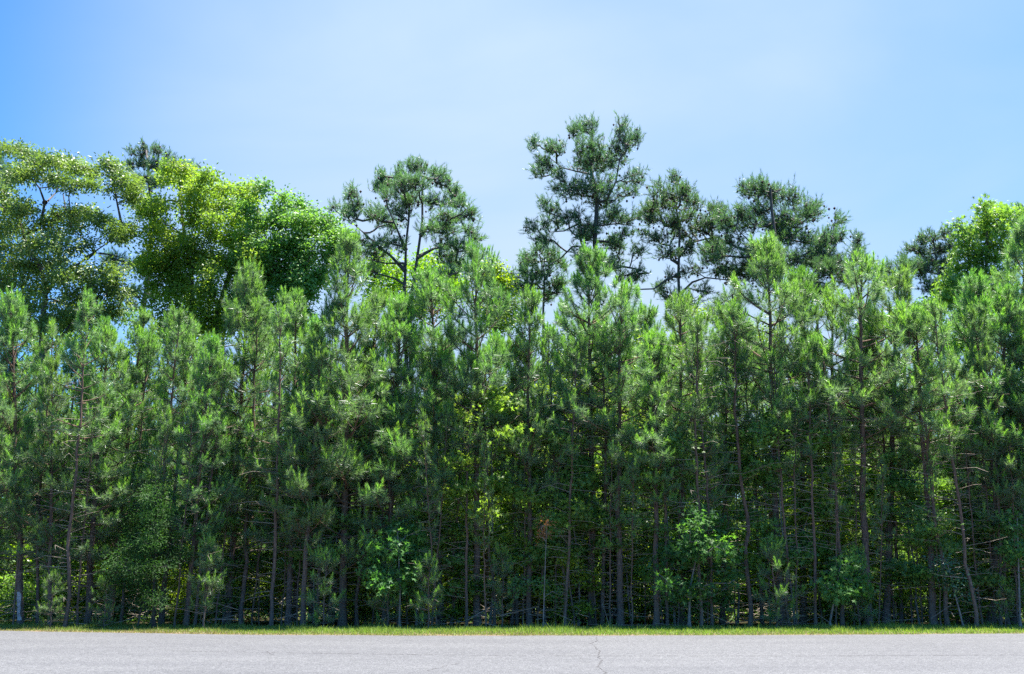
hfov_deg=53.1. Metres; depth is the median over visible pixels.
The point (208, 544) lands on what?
pine seedling
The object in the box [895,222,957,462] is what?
tall pine
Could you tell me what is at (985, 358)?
pine pole
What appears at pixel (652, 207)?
tall pine
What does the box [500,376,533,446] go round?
pine
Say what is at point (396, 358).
pine pole
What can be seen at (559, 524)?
understorey sapling
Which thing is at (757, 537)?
pine pole
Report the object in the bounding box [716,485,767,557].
understorey sapling
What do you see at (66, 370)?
pine
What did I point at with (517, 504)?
pine pole
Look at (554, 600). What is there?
understorey shrub
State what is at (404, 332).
young pine
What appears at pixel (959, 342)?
leafy tree
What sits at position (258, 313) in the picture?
pine pole
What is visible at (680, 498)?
pine pole
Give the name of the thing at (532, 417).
pine
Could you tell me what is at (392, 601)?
understorey shrub
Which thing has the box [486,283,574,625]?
young pine
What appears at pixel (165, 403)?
young pine
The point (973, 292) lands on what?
young pine
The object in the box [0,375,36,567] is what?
pine
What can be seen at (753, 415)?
pine
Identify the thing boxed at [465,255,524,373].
leafy tree
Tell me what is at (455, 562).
understorey sapling
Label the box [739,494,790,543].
understorey sapling
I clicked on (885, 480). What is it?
leafy tree
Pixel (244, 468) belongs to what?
pine
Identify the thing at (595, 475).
understorey sapling
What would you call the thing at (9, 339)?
young pine
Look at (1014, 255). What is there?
young pine
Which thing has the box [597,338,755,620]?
dark trunked tree
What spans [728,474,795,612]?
understorey sapling
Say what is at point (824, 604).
understorey shrub
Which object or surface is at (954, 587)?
leafy sapling
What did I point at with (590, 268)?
young pine
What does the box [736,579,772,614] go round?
understorey shrub
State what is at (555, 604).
pine pole
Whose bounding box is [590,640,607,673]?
road crack
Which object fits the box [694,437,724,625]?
pine pole
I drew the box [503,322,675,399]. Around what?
leafy tree
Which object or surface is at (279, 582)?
understorey shrub
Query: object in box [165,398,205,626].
pine pole
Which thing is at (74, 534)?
understorey sapling
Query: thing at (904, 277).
young pine
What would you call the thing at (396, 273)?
leafy tree
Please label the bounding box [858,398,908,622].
pine pole
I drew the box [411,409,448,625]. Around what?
pine pole
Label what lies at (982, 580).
understorey sapling
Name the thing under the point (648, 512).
pine pole
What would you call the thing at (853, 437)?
pine pole
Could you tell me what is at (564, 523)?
understorey sapling
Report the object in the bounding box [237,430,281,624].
pine pole
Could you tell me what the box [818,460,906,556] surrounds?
understorey sapling
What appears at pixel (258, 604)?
pine pole
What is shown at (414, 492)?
pine pole
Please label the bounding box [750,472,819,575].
understorey sapling
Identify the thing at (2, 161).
tall pine
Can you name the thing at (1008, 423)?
pine pole
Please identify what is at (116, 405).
pine
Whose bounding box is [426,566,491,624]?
understorey shrub
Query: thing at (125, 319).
leafy tree
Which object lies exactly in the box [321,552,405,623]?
understorey shrub
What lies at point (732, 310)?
young pine
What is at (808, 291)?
young pine
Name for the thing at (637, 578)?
understorey sapling
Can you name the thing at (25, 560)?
understorey shrub
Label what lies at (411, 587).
understorey sapling
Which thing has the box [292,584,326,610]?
understorey shrub
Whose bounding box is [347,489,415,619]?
understorey sapling
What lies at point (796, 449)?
pine
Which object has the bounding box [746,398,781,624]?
pine pole
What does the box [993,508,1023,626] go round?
leafy sapling
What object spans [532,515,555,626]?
dead sapling
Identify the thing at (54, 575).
pine seedling
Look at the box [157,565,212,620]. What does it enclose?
understorey shrub
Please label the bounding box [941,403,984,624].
pine pole
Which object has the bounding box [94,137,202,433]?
tall pine
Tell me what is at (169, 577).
understorey shrub
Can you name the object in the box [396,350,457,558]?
pine
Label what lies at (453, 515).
understorey sapling
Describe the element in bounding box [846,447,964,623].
understorey sapling
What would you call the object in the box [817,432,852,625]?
pine pole
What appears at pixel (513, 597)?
pine pole
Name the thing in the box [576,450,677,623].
understorey sapling
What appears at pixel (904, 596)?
understorey shrub
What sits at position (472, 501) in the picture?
pine pole
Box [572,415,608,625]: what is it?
pine pole
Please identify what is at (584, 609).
understorey shrub
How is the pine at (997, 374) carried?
on the ground at (635, 623)
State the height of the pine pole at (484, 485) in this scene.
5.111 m
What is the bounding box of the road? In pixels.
[0,631,1023,673]
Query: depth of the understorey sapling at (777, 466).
28.85 m
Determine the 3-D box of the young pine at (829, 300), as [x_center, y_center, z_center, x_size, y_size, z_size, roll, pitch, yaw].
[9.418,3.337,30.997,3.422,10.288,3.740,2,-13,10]
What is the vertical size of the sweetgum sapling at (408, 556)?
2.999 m
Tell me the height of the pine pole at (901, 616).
9.589 m
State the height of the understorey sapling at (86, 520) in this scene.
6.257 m
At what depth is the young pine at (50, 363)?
28.41 m
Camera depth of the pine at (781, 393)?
37.99 m
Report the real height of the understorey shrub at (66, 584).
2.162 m
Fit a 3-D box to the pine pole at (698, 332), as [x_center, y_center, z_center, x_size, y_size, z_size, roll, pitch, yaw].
[5.158,3.512,28.404,2.235,8.800,2.242,9,-14,-29]
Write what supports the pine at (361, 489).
on the ground at (635, 623)
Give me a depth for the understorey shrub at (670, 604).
28.65 m
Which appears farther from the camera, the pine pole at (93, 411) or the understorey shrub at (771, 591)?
the understorey shrub at (771, 591)
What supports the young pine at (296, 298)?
on the ground at (635, 623)
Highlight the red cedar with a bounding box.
[93,464,201,627]
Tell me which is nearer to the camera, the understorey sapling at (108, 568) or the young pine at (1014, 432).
the young pine at (1014, 432)
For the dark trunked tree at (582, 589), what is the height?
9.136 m
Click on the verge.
(507, 633)
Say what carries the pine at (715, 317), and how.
on the ground at (635, 623)
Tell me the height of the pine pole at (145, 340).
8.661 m
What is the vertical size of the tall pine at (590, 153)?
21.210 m
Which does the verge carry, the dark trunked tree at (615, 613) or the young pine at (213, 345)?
the young pine at (213, 345)
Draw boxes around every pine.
[0,153,19,184]
[0,283,81,623]
[0,339,70,612]
[0,341,42,607]
[0,350,37,573]
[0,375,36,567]
[6,353,90,625]
[28,324,156,623]
[31,336,96,617]
[42,314,139,613]
[63,303,174,622]
[69,376,98,573]
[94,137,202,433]
[97,352,169,615]
[103,348,154,587]
[110,306,197,620]
[120,316,227,623]
[142,381,174,529]
[149,347,206,608]
[161,328,242,626]
[169,346,246,618]
[182,364,243,606]
[188,253,283,623]
[209,306,297,617]
[226,381,265,557]
[230,287,341,625]
[254,312,352,621]
[258,327,354,625]
[259,360,300,606]
[273,227,411,625]
[274,330,355,621]
[301,283,401,622]
[324,337,405,621]
[325,153,488,415]
[329,340,358,447]
[331,286,444,624]
[341,372,407,614]
[364,262,480,624]
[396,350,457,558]
[402,373,449,613]
[407,339,468,611]
[410,355,482,609]
[419,237,538,625]
[468,333,520,619]
[484,328,526,612]
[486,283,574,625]
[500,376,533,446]
[504,360,560,587]
[505,237,572,467]
[516,238,640,623]
[517,111,652,581]
[538,344,573,579]
[555,311,601,598]
[560,274,680,625]
[571,312,635,619]
[595,299,678,618]
[607,327,701,626]
[630,289,733,625]
[635,167,743,599]
[651,343,693,577]
[663,316,741,619]
[683,313,770,623]
[684,360,734,611]
[696,168,852,508]
[698,300,762,620]
[702,287,748,525]
[714,229,849,625]
[717,321,768,595]
[729,338,795,612]
[753,264,851,624]
[766,338,799,581]
[774,281,881,623]
[777,228,869,598]
[783,367,849,600]
[792,247,933,625]
[821,339,884,601]
[828,322,898,602]
[837,262,955,623]
[851,355,922,618]
[865,307,978,624]
[870,249,918,377]
[883,352,926,610]
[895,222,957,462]
[899,351,964,600]
[918,267,1023,624]
[919,373,972,533]
[934,353,985,616]
[943,279,1023,624]
[952,214,1023,623]
[954,316,1023,616]
[975,324,1023,589]
[999,284,1023,518]
[1012,201,1022,215]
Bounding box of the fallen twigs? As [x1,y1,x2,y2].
[0,581,1023,625]
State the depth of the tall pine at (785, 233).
41.98 m
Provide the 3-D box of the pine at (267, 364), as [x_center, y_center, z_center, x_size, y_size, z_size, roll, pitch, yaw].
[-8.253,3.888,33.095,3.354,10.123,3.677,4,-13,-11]
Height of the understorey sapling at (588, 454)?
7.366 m
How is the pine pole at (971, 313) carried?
on the ground at (635, 623)
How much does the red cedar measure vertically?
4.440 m
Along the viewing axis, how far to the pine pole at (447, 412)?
28.80 m
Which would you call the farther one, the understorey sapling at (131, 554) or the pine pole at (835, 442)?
the understorey sapling at (131, 554)
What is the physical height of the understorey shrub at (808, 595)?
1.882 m
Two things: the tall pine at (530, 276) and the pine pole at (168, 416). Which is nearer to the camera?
the pine pole at (168, 416)
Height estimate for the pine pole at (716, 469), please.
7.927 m
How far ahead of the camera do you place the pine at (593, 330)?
33.02 m
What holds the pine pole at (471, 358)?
on the ground at (635, 623)
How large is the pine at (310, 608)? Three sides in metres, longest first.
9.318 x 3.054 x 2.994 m
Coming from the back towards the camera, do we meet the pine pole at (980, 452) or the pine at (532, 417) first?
the pine at (532, 417)
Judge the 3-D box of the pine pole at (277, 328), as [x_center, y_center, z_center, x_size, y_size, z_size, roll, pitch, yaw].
[-6.588,3.129,28.625,2.212,9.633,2.454,-9,-15,34]
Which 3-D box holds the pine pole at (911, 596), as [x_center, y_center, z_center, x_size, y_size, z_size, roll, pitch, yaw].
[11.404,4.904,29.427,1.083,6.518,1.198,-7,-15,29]
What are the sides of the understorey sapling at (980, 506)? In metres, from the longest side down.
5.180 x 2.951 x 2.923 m
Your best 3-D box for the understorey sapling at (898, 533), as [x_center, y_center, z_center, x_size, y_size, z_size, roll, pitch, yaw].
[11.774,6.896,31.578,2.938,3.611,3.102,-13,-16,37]
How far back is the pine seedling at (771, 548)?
27.33 m
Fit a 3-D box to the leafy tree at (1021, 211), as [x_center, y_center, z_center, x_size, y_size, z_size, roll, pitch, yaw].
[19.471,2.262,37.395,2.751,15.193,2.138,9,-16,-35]
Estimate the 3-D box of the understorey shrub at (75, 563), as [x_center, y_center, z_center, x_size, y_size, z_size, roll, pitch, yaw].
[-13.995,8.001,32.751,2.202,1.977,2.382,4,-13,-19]
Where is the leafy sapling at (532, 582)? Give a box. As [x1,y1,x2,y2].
[507,571,571,625]
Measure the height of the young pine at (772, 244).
11.702 m
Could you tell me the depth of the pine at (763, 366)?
33.75 m
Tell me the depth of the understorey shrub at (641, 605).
30.13 m
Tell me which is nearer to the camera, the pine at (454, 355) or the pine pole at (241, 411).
the pine pole at (241, 411)
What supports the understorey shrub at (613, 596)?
on the ground at (635, 623)
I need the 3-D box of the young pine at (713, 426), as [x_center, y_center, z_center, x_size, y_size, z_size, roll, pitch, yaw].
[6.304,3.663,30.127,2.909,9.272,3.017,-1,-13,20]
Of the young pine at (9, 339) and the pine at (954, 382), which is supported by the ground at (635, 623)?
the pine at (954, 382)
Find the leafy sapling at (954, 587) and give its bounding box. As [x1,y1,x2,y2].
[921,546,982,626]
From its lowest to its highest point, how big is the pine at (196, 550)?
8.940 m
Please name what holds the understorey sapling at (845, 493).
on the ground at (635, 623)
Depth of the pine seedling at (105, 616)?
27.04 m
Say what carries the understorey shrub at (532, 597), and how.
on the ground at (635, 623)
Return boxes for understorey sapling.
[28,441,120,564]
[43,474,120,616]
[94,457,178,618]
[94,507,157,586]
[160,415,296,623]
[267,415,369,624]
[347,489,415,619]
[370,505,470,625]
[399,394,516,606]
[416,517,496,605]
[424,384,561,624]
[443,457,505,570]
[465,453,535,584]
[480,516,540,615]
[481,450,555,617]
[490,400,608,624]
[519,437,601,600]
[520,451,640,625]
[527,410,601,603]
[573,455,601,575]
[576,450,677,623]
[596,408,719,624]
[598,486,662,603]
[615,506,663,618]
[620,418,714,620]
[685,427,794,623]
[685,529,741,599]
[689,474,755,573]
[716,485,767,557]
[719,390,855,625]
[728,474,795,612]
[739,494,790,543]
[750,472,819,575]
[777,451,835,614]
[779,431,887,623]
[806,449,911,583]
[810,437,920,559]
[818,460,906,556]
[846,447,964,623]
[869,501,925,618]
[903,473,947,607]
[916,476,983,620]
[938,504,1023,603]
[952,472,1022,565]
[979,494,1023,596]
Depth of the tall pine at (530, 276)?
45.27 m
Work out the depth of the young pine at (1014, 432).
29.11 m
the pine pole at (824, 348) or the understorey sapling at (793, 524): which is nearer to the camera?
the pine pole at (824, 348)
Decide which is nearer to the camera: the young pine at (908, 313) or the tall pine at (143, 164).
the young pine at (908, 313)
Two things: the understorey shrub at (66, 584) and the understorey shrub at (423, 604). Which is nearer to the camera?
the understorey shrub at (423, 604)
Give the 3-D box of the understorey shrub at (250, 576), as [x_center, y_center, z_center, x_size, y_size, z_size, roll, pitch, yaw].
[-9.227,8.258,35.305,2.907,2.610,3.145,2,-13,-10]
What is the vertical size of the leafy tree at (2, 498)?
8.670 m
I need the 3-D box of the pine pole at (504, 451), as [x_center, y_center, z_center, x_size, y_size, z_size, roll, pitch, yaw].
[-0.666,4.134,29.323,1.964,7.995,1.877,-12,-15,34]
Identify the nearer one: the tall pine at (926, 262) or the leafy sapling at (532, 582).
the leafy sapling at (532, 582)
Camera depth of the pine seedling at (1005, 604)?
27.42 m
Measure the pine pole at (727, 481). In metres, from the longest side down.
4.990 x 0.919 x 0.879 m
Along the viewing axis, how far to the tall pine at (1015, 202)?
43.20 m
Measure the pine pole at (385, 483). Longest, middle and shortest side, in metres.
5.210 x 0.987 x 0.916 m
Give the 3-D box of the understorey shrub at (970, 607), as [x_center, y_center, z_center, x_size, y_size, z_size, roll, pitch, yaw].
[12.361,6.977,29.139,2.677,2.404,2.896,0,-13,-1]
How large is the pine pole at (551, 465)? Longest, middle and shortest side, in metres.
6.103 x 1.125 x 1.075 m
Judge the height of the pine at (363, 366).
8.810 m
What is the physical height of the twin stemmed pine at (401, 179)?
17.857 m
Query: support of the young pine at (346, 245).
on the ground at (635, 623)
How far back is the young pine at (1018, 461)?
30.56 m
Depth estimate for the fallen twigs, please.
28.73 m
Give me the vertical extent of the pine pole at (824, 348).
8.306 m
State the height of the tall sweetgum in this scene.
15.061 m
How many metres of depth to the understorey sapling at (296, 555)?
28.76 m
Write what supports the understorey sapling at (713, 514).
on the ground at (635, 623)
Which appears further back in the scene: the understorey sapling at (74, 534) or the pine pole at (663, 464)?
the understorey sapling at (74, 534)
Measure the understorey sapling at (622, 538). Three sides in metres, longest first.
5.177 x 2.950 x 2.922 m
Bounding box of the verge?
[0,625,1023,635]
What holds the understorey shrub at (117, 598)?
on the ground at (635, 623)
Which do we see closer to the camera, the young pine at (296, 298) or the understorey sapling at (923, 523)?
the young pine at (296, 298)
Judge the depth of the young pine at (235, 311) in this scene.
30.36 m
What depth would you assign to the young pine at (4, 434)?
28.72 m
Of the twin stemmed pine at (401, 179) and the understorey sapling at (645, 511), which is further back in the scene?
the twin stemmed pine at (401, 179)
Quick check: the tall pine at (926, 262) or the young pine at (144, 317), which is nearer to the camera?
the young pine at (144, 317)
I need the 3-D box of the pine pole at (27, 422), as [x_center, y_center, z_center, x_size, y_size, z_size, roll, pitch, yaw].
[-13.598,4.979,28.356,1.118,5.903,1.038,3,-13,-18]
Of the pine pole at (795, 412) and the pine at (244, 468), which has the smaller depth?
the pine pole at (795, 412)
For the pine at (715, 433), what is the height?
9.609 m
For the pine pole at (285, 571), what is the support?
on the ground at (635, 623)
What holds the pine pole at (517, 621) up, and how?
on the ground at (635, 623)
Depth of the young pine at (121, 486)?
29.14 m
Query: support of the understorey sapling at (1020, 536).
on the ground at (635, 623)
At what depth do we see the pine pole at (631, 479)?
27.92 m
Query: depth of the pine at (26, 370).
38.13 m
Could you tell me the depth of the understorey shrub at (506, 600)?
33.21 m
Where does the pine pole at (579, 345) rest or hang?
on the ground at (635, 623)
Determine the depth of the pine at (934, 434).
37.70 m
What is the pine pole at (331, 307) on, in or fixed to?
on the ground at (635, 623)
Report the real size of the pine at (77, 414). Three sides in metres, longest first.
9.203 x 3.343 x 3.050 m
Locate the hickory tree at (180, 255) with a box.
[124,152,272,610]
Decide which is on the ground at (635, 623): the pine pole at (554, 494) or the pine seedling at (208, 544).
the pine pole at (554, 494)
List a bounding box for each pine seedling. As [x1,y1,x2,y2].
[33,569,65,627]
[87,571,122,628]
[178,531,227,625]
[298,545,348,626]
[356,553,404,626]
[407,549,443,627]
[478,541,533,626]
[739,533,807,627]
[833,543,879,624]
[990,577,1014,625]
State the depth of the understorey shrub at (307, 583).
36.73 m
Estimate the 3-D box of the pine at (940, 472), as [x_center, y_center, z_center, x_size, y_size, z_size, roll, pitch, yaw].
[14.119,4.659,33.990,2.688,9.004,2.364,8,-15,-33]
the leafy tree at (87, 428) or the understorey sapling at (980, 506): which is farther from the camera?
the leafy tree at (87, 428)
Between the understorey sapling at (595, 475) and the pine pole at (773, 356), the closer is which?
the pine pole at (773, 356)
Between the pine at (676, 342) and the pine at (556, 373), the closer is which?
the pine at (676, 342)
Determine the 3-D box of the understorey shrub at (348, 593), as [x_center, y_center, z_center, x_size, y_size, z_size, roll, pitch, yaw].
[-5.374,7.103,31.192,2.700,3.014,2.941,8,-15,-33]
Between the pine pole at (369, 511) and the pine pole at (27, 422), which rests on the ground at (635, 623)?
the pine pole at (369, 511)
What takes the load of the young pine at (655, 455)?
on the ground at (635, 623)
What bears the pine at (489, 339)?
on the ground at (635, 623)
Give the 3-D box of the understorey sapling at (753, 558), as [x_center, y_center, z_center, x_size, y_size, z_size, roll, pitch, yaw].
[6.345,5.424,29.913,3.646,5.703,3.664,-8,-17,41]
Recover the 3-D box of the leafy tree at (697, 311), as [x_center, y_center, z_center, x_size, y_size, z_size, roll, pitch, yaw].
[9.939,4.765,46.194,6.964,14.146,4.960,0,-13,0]
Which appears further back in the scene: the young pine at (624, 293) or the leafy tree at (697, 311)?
the leafy tree at (697, 311)
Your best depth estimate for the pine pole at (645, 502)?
29.61 m
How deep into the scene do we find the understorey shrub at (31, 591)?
30.25 m
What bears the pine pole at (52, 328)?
on the verge
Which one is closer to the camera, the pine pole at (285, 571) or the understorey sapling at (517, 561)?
the pine pole at (285, 571)
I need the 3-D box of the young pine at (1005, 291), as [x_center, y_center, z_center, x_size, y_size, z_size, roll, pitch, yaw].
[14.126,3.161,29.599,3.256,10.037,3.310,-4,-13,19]
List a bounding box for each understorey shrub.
[0,539,42,612]
[0,558,80,620]
[0,568,33,608]
[33,556,85,611]
[40,558,102,617]
[75,570,158,619]
[120,531,190,612]
[135,546,198,608]
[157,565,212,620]
[192,574,257,623]
[207,540,269,612]
[233,546,308,622]
[234,572,269,604]
[286,566,327,597]
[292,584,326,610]
[306,532,363,611]
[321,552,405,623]
[377,568,414,612]
[401,564,444,620]
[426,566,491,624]
[468,572,525,616]
[503,529,574,616]
[531,550,612,624]
[536,576,574,611]
[565,527,652,622]
[608,546,673,622]
[638,573,725,624]
[695,559,731,609]
[713,570,763,614]
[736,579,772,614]
[741,564,810,611]
[788,551,868,624]
[789,566,822,617]
[845,567,923,621]
[901,539,1002,624]
[936,561,1009,617]
[951,523,1023,622]
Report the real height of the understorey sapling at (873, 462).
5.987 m
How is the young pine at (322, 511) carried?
on the ground at (635, 623)
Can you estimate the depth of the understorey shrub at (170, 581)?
35.75 m
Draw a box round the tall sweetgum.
[930,193,1022,613]
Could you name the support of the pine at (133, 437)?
on the ground at (635, 623)
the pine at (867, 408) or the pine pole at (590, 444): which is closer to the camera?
the pine pole at (590, 444)
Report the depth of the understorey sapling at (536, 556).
28.77 m
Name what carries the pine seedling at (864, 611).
on the verge
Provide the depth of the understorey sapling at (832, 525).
29.32 m
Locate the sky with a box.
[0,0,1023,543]
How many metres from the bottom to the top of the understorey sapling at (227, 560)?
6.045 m
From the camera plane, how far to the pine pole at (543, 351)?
29.27 m
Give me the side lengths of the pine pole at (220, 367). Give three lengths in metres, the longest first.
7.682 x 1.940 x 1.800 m
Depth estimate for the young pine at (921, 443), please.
28.80 m
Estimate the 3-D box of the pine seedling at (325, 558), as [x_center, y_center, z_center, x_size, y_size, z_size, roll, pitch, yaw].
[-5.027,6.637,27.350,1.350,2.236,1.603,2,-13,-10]
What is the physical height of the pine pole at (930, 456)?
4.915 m
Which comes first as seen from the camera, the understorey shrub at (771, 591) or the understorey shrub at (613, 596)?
the understorey shrub at (613, 596)
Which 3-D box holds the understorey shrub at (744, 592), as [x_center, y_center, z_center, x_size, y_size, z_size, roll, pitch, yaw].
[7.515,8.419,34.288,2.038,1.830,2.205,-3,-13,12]
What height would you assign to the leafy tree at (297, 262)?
15.730 m
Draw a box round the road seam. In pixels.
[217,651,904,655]
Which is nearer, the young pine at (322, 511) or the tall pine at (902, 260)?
the young pine at (322, 511)
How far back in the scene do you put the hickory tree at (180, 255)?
37.88 m
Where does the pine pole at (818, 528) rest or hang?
on the ground at (635, 623)
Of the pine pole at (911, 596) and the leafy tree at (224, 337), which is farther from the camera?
the leafy tree at (224, 337)
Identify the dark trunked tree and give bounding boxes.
[533,330,718,621]
[544,327,677,621]
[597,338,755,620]
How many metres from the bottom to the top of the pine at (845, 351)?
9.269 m
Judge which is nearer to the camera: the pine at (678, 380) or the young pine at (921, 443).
the young pine at (921, 443)
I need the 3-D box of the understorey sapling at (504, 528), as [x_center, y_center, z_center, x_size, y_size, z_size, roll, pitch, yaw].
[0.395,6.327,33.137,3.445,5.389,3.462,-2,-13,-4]
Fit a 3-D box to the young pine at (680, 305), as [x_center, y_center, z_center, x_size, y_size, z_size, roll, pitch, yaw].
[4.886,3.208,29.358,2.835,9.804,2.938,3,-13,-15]
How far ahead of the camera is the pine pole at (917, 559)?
28.89 m
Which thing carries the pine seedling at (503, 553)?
on the ground at (635, 623)
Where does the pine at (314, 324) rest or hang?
on the ground at (635, 623)
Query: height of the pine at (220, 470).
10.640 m
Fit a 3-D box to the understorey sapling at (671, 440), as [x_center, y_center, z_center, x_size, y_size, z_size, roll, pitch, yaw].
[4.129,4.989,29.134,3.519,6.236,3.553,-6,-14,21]
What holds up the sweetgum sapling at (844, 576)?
on the verge
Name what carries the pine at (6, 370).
on the ground at (635, 623)
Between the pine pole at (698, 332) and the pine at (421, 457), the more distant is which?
the pine at (421, 457)
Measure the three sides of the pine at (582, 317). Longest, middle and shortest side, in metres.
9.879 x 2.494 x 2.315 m
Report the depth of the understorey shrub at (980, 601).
31.85 m
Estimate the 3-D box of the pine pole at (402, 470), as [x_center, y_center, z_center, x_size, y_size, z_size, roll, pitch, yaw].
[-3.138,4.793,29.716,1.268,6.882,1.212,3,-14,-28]
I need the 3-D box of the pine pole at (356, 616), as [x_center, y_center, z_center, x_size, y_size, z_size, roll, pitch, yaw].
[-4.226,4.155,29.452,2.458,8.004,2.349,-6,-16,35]
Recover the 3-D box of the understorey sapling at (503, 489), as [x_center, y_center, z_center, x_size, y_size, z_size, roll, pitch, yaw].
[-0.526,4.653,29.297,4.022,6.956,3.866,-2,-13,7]
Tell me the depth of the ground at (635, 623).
30.67 m
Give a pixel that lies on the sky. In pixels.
(899, 113)
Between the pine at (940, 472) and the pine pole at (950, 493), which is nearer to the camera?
the pine pole at (950, 493)
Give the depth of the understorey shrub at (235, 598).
29.52 m
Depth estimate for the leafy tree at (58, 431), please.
46.23 m
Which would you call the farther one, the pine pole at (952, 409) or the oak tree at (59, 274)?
the oak tree at (59, 274)
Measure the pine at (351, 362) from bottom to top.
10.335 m
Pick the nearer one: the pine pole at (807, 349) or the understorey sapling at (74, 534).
the pine pole at (807, 349)
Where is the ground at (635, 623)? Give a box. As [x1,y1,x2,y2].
[0,599,1023,627]
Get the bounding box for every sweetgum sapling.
[354,515,435,627]
[634,499,749,626]
[808,548,880,625]
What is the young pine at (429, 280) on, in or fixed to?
on the ground at (635, 623)
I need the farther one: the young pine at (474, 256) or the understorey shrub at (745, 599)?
the understorey shrub at (745, 599)
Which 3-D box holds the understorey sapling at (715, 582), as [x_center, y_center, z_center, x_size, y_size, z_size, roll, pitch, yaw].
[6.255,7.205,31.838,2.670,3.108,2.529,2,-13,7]
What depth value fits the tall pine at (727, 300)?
44.45 m
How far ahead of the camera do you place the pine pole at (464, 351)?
29.50 m
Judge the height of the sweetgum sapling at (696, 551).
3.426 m
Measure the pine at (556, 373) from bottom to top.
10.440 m
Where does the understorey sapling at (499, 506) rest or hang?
on the ground at (635, 623)
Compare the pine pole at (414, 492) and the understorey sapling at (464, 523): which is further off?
the understorey sapling at (464, 523)
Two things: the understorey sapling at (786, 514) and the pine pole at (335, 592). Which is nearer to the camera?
the pine pole at (335, 592)
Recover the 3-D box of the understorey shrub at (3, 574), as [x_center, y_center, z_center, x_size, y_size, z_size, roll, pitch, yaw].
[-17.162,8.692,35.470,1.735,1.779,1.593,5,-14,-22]
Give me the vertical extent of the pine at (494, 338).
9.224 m
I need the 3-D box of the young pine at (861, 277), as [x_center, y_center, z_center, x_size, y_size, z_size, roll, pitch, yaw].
[10.043,2.655,29.414,4.287,10.923,4.110,8,-13,-21]
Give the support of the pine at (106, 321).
on the ground at (635, 623)
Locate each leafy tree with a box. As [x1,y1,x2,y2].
[0,300,160,437]
[0,420,35,585]
[8,403,79,560]
[59,382,147,573]
[132,296,313,417]
[220,170,363,613]
[355,244,472,389]
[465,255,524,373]
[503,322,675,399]
[662,297,789,428]
[838,410,944,530]
[848,275,1017,359]
[996,204,1023,263]
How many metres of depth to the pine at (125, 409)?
34.82 m
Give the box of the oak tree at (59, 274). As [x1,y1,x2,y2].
[0,136,154,616]
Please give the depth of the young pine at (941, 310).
28.45 m
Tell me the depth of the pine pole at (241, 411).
28.91 m
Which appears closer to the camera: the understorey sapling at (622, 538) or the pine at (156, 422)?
the understorey sapling at (622, 538)
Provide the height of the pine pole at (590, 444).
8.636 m
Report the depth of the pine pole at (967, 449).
28.61 m
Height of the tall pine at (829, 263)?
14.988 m
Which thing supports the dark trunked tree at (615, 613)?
on the ground at (635, 623)
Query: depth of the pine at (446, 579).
34.65 m
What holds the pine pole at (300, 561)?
on the ground at (635, 623)
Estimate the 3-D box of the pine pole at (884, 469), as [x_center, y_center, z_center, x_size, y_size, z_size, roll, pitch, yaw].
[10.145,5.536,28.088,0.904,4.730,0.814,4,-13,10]
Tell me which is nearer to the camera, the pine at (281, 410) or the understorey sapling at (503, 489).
the understorey sapling at (503, 489)
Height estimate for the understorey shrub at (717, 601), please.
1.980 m
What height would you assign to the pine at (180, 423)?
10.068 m
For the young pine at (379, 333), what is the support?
on the ground at (635, 623)
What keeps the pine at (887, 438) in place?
on the ground at (635, 623)
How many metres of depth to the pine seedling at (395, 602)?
27.48 m
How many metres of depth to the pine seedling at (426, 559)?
27.20 m
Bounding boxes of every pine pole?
[1,316,81,623]
[1,413,44,625]
[19,284,118,627]
[59,383,113,625]
[99,328,174,621]
[121,302,204,625]
[129,407,174,626]
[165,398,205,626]
[174,352,247,625]
[199,291,291,624]
[210,405,249,625]
[229,285,316,625]
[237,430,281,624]
[242,451,271,624]
[268,467,296,624]
[274,291,362,625]
[284,431,317,625]
[320,406,364,624]
[328,347,404,625]
[341,341,430,625]
[350,404,380,623]
[371,446,395,623]
[386,388,424,624]
[400,431,424,624]
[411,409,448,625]
[423,336,492,624]
[426,397,461,626]
[438,348,498,625]
[455,348,522,624]
[459,433,482,623]
[469,440,500,627]
[477,335,543,624]
[492,348,542,624]
[507,410,540,625]
[524,321,592,624]
[531,414,560,624]
[536,332,612,624]
[541,441,570,625]
[547,416,581,625]
[572,326,647,624]
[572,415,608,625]
[594,404,627,623]
[617,446,648,625]
[629,449,653,623]
[631,330,698,625]
[644,441,668,624]
[659,312,741,626]
[666,424,694,624]
[672,347,739,625]
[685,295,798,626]
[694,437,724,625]
[715,448,743,624]
[718,353,802,624]
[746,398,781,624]
[748,345,817,625]
[778,331,851,625]
[778,396,812,624]
[786,330,883,625]
[791,406,828,623]
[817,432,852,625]
[838,426,872,624]
[843,301,926,623]
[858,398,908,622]
[866,453,895,625]
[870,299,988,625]
[888,401,928,624]
[894,438,928,624]
[916,447,951,626]
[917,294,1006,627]
[939,413,973,624]
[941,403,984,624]
[948,406,997,623]
[949,297,1023,624]
[962,338,1023,626]
[965,388,1015,624]
[996,417,1023,625]
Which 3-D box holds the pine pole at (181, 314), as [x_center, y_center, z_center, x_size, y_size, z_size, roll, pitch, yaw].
[-9.848,3.452,29.230,2.180,9.284,2.281,-1,-13,8]
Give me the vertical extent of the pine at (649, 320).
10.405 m
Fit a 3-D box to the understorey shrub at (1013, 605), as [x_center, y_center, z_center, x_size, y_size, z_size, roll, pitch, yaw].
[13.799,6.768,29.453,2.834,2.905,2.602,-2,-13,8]
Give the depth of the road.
18.78 m

